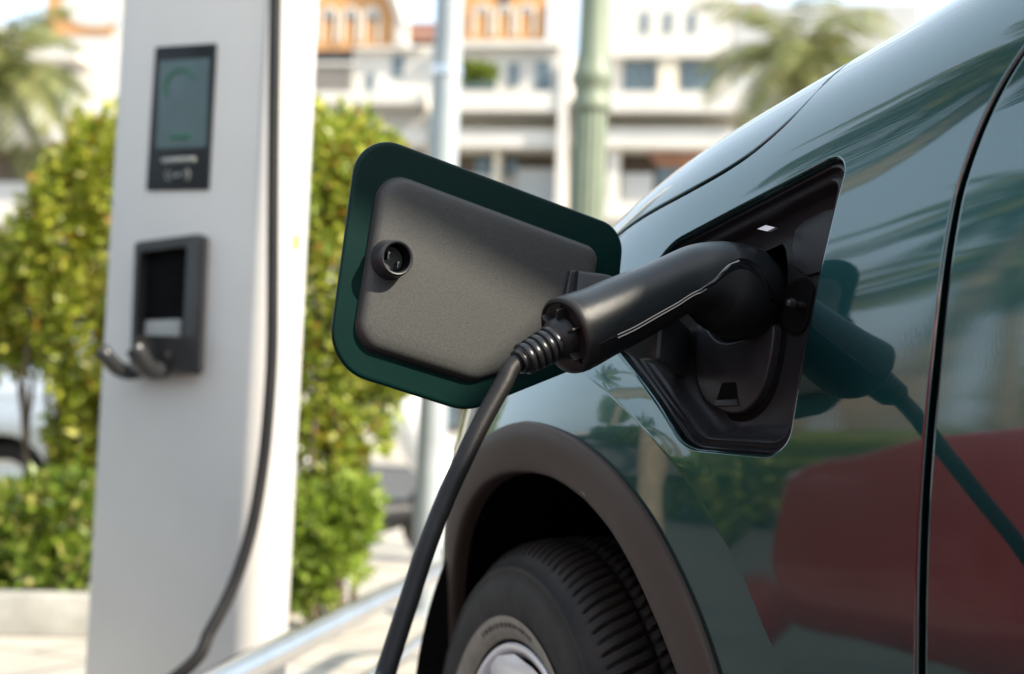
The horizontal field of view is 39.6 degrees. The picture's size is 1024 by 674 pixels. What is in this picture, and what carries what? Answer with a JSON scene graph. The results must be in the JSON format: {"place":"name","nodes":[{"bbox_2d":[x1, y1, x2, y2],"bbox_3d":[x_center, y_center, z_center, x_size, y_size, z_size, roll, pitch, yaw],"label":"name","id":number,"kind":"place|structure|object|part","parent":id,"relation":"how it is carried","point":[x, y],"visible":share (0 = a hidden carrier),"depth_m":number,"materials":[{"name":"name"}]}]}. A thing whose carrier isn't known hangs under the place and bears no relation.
{"place":"outdoors","nodes":[
{"label":"outdoors","id":0,"kind":"place"},
{"bbox_2d":[0,453,425,673],"bbox_3d":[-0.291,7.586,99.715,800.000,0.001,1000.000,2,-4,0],"label":"ground","id":1,"kind":"structure","parent":0,"point":[357,649],"depth_m":5.02,"materials":[{"name":"beige concrete"}]},
{"bbox_2d":[0,0,123,314],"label":"townhouse","id":2,"kind":"structure","parent":1,"relation":"on","point":[93,28],"depth_m":47.97,"materials":[{"name":"white paint"}]},
{"bbox_2d":[34,66,71,104],"bbox_3d":[-15.564,-8.608,48.216,1.302,1.546,0.150,2,-4,9],"label":"window","id":3,"kind":"structure","parent":2,"relation":"in","point":[68,68],"depth_m":48.09,"materials":[{"name":"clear glass"}]},
{"bbox_2d":[62,0,123,26],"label":"arch window","id":4,"kind":"structure","parent":2,"relation":"in","point":[92,13],"depth_m":48.00,"materials":[{"name":"white"}]},
{"bbox_2d":[85,0,318,673],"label":"charging station","id":5,"kind":"object","parent":1,"relation":"on","point":[180,354],"visible":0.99,"depth_m":3.32,"materials":[{"name":"metal"}]},
{"bbox_2d":[300,0,434,454],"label":"townhouse","id":6,"kind":"structure","parent":1,"relation":"on","point":[365,51],"depth_m":46.40,"materials":[{"name":"white paint"}]},
{"bbox_2d":[326,16,333,21],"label":"window","id":7,"kind":"structure","parent":6,"relation":"in","point":[329,18],"depth_m":46.80,"materials":[{"name":"clear glass"}]},
{"bbox_2d":[348,16,355,21],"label":"window","id":8,"kind":"structure","parent":6,"relation":"in","point":[350,18],"depth_m":46.69,"materials":[{"name":"clear glass"}]},
{"bbox_2d":[366,73,374,90],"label":"window","id":9,"kind":"structure","parent":6,"relation":"in","point":[370,85],"depth_m":46.41,"materials":[{"name":"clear glass"}]},
{"bbox_2d":[369,16,376,20],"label":"window","id":10,"kind":"structure","parent":6,"relation":"in","point":[371,18],"depth_m":46.57,"materials":[{"name":"clear glass"}]},
{"bbox_2d":[377,395,391,425],"bbox_3d":[-3.999,1.368,45.595,0.514,3.001,0.100,2,-4,9],"label":"shop window","id":11,"kind":"structure","parent":6,"relation":"in","point":[391,395],"depth_m":45.48,"materials":[{"name":"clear glass"}]},
{"bbox_2d":[392,55,403,76],"bbox_3d":[-3.715,-8.812,46.382,0.356,0.718,0.150,2,-4,9],"label":"window","id":12,"kind":"structure","parent":6,"relation":"in","point":[397,62],"depth_m":46.31,"materials":[{"name":"clear glass"}]},
{"bbox_2d":[295,395,452,557],"bbox_3d":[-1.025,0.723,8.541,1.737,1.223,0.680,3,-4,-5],"label":"car","id":13,"kind":"object","parent":1,"relation":"on","point":[399,513],"visible":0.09,"depth_m":8.50,"materials":[{"name":"metal"}]},
{"bbox_2d":[391,0,463,618],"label":"grey pole","id":14,"kind":"object","parent":1,"relation":"on","point":[447,71],"visible":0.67,"depth_m":6.21,"materials":[{"name":"silver metal"}]},
{"bbox_2d":[431,0,575,449],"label":"townhouse","id":15,"kind":"structure","parent":1,"relation":"on","point":[516,117],"depth_m":45.31,"materials":[{"name":"white paint"}]},
{"bbox_2d":[447,406,458,426],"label":"shop window","id":16,"kind":"structure","parent":15,"relation":"in","point":[453,413],"depth_m":45.13,"materials":[{"name":"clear glass"}]},
{"bbox_2d":[462,70,495,89],"bbox_3d":[-1.040,-8.375,45.932,1.086,0.812,0.150,2,-4,9],"label":"planter","id":17,"kind":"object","parent":15,"relation":"in","point":[480,85],"depth_m":45.83,"materials":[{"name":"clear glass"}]},
{"bbox_2d":[475,155,517,174],"bbox_3d":[-0.487,-5.504,45.557,1.390,0.658,0.100,2,-4,9],"label":"shop window","id":18,"kind":"structure","parent":15,"relation":"in","point":[483,163],"depth_m":45.55,"materials":[{"name":"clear glass"}]},
{"bbox_2d":[508,63,517,86],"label":"window","id":19,"kind":"structure","parent":15,"relation":"in","point":[513,67],"depth_m":45.69,"materials":[{"name":"clear glass"}]},
{"bbox_2d":[535,62,551,90],"bbox_3d":[1.018,-8.354,45.610,0.492,0.933,0.150,2,-4,9],"label":"window","id":20,"kind":"structure","parent":15,"relation":"in","point":[543,69],"depth_m":45.54,"materials":[{"name":"clear glass"}]},
{"bbox_2d":[571,0,612,220],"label":"street lamp","id":21,"kind":"object","parent":1,"relation":"on","point":[592,79],"visible":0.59,"depth_m":9.03,"materials":[{"name":"green metal"}]},
{"bbox_2d":[573,0,750,225],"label":"townhouse","id":22,"kind":"structure","parent":1,"relation":"on","point":[661,127],"depth_m":44.62,"materials":[{"name":"white paint"}]},
{"bbox_2d":[623,60,655,90],"bbox_3d":[4.055,-8.315,45.133,1.023,1.022,0.150,2,-4,9],"label":"window","id":23,"kind":"structure","parent":22,"relation":"in","point":[633,80],"depth_m":45.06,"materials":[{"name":"clear glass"}]},
{"bbox_2d":[642,12,648,32],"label":"window","id":24,"kind":"structure","parent":22,"relation":"in","point":[645,14],"depth_m":45.15,"materials":[{"name":"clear glass"}]},
{"bbox_2d":[622,59,714,90],"bbox_3d":[4.946,-8.284,44.916,2.883,1.025,0.100,2,-4,9],"label":"window frame","id":25,"kind":"structure","parent":22,"relation":"in","point":[623,59],"depth_m":44.93,"materials":[{"name":"white"}]},
{"bbox_2d":[657,167,679,185],"bbox_3d":[4.947,-4.905,44.639,0.797,0.844,0.150,2,-4,9],"label":"window","id":26,"kind":"structure","parent":22,"relation":"in","point":[662,172],"depth_m":44.60,"materials":[{"name":"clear glass"}]},
{"bbox_2d":[666,12,671,32],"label":"window","id":27,"kind":"structure","parent":22,"relation":"in","point":[668,14],"depth_m":45.04,"materials":[{"name":"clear glass"}]},
{"bbox_2d":[690,12,695,32],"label":"window","id":28,"kind":"structure","parent":22,"relation":"in","point":[692,14],"depth_m":44.92,"materials":[{"name":"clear glass"}]},
{"bbox_2d":[680,60,714,90],"bbox_3d":[5.861,-8.275,44.848,1.060,1.040,0.150,2,-4,9],"label":"window","id":29,"kind":"structure","parent":22,"relation":"in","point":[688,67],"depth_m":44.79,"materials":[{"name":"clear glass"}]},
{"bbox_2d":[733,1,919,119],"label":"townhouse","id":30,"kind":"structure","parent":1,"relation":"on","point":[903,16],"depth_m":44.37,"materials":[{"name":"paint"}]},
{"bbox_2d":[362,465,415,497],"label":"street","id":31,"kind":"structure","parent":0,"point":[397,481],"depth_m":22.33,"materials":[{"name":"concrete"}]},
{"bbox_2d":[0,7,92,186],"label":"palm tree","id":32,"kind":"object","parent":31,"relation":"on","point":[18,85],"visible":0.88,"depth_m":20.00,"materials":[{"name":"green plant"}]},
{"bbox_2d":[687,0,900,130],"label":"palm tree","id":33,"kind":"object","parent":31,"relation":"on","point":[801,52],"visible":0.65,"depth_m":26.22,"materials":[{"name":"green plant"}]},
{"bbox_2d":[0,0,951,59],"label":"sky","id":34,"kind":"structure","parent":0,"point":[419,11],"materials":[{"name":"white"}]},
{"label":"planting soil","id":35,"kind":"structure","parent":0,"visible":0},
{"bbox_2d":[0,451,95,591],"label":"hedge shrub","id":36,"kind":"object","parent":35,"relation":"on","point":[41,541],"visible":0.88,"depth_m":5.35,"materials":[{"name":"green plant"}]},
{"bbox_2d":[0,95,118,583],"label":"hedge shrub","id":37,"kind":"object","parent":35,"relation":"on","point":[47,273],"visible":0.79,"depth_m":5.85,"materials":[{"name":"green plant"}]},
{"bbox_2d":[72,128,310,506],"bbox_3d":[-1.370,0.083,6.120,1.096,2.056,0.838,2,-4,0],"label":"hedge shrub","id":38,"kind":"object","parent":35,"relation":"on","point":[104,225],"visible":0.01,"depth_m":5.94,"materials":[{"name":"green plant"}]},
{"bbox_2d":[289,464,392,620],"bbox_3d":[-0.721,0.793,5.471,0.525,0.615,0.492,2,-4,0],"label":"hedge shrub","id":39,"kind":"object","parent":35,"relation":"on","point":[323,566],"visible":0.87,"depth_m":5.36,"materials":[{"name":"green plant"}]},
{"bbox_2d":[296,93,413,618],"bbox_3d":[-0.752,0.032,5.608,0.790,2.139,0.713,2,-4,0],"label":"hedge shrub","id":40,"kind":"object","parent":35,"relation":"on","point":[342,142],"visible":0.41,"depth_m":5.51,"materials":[{"name":"green plant"}]},
{"label":"parking lot","id":41,"kind":"structure","parent":0,"visible":0},
{"bbox_2d":[0,590,89,637],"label":"planter kerb","id":42,"kind":"structure","parent":41,"relation":"on","point":[28,613],"depth_m":5.10,"materials":[{"name":"concrete"}]},
{"bbox_2d":[0,310,98,530],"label":"silver car","id":43,"kind":"object","parent":41,"relation":"on","point":[11,457],"visible":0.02,"depth_m":7.94,"materials":[{"name":"paint"}]},
{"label":"side window","id":44,"kind":"part","parent":43,"relation":"part of","materials":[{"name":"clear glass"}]},
{"bbox_2d":[194,558,442,673],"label":"steel barrier","id":45,"kind":"object","parent":41,"relation":"on","point":[270,655],"visible":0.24,"depth_m":2.97,"materials":[{"name":"silver metal"}]},
{"bbox_2d":[331,0,1023,673],"bbox_3d":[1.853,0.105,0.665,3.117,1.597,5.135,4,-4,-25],"label":"green car","id":46,"kind":"object","parent":41,"relation":"on","point":[825,474],"visible":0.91,"depth_m":1.30,"materials":[{"name":"paint"}]},
{"bbox_2d":[169,0,786,673],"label":"charging connector","id":47,"kind":"object","parent":46,"relation":"attached to","point":[727,288],"visible":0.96,"depth_m":1.27,"materials":[{"name":"rubber"}]},
{"bbox_3d":[0.613,0.101,0.659,0.087,0.903,1.076,4,-4,-28],"label":"front door","id":48,"kind":"part","parent":46,"relation":"part of","materials":[{"name":"green paint"}]}
]}

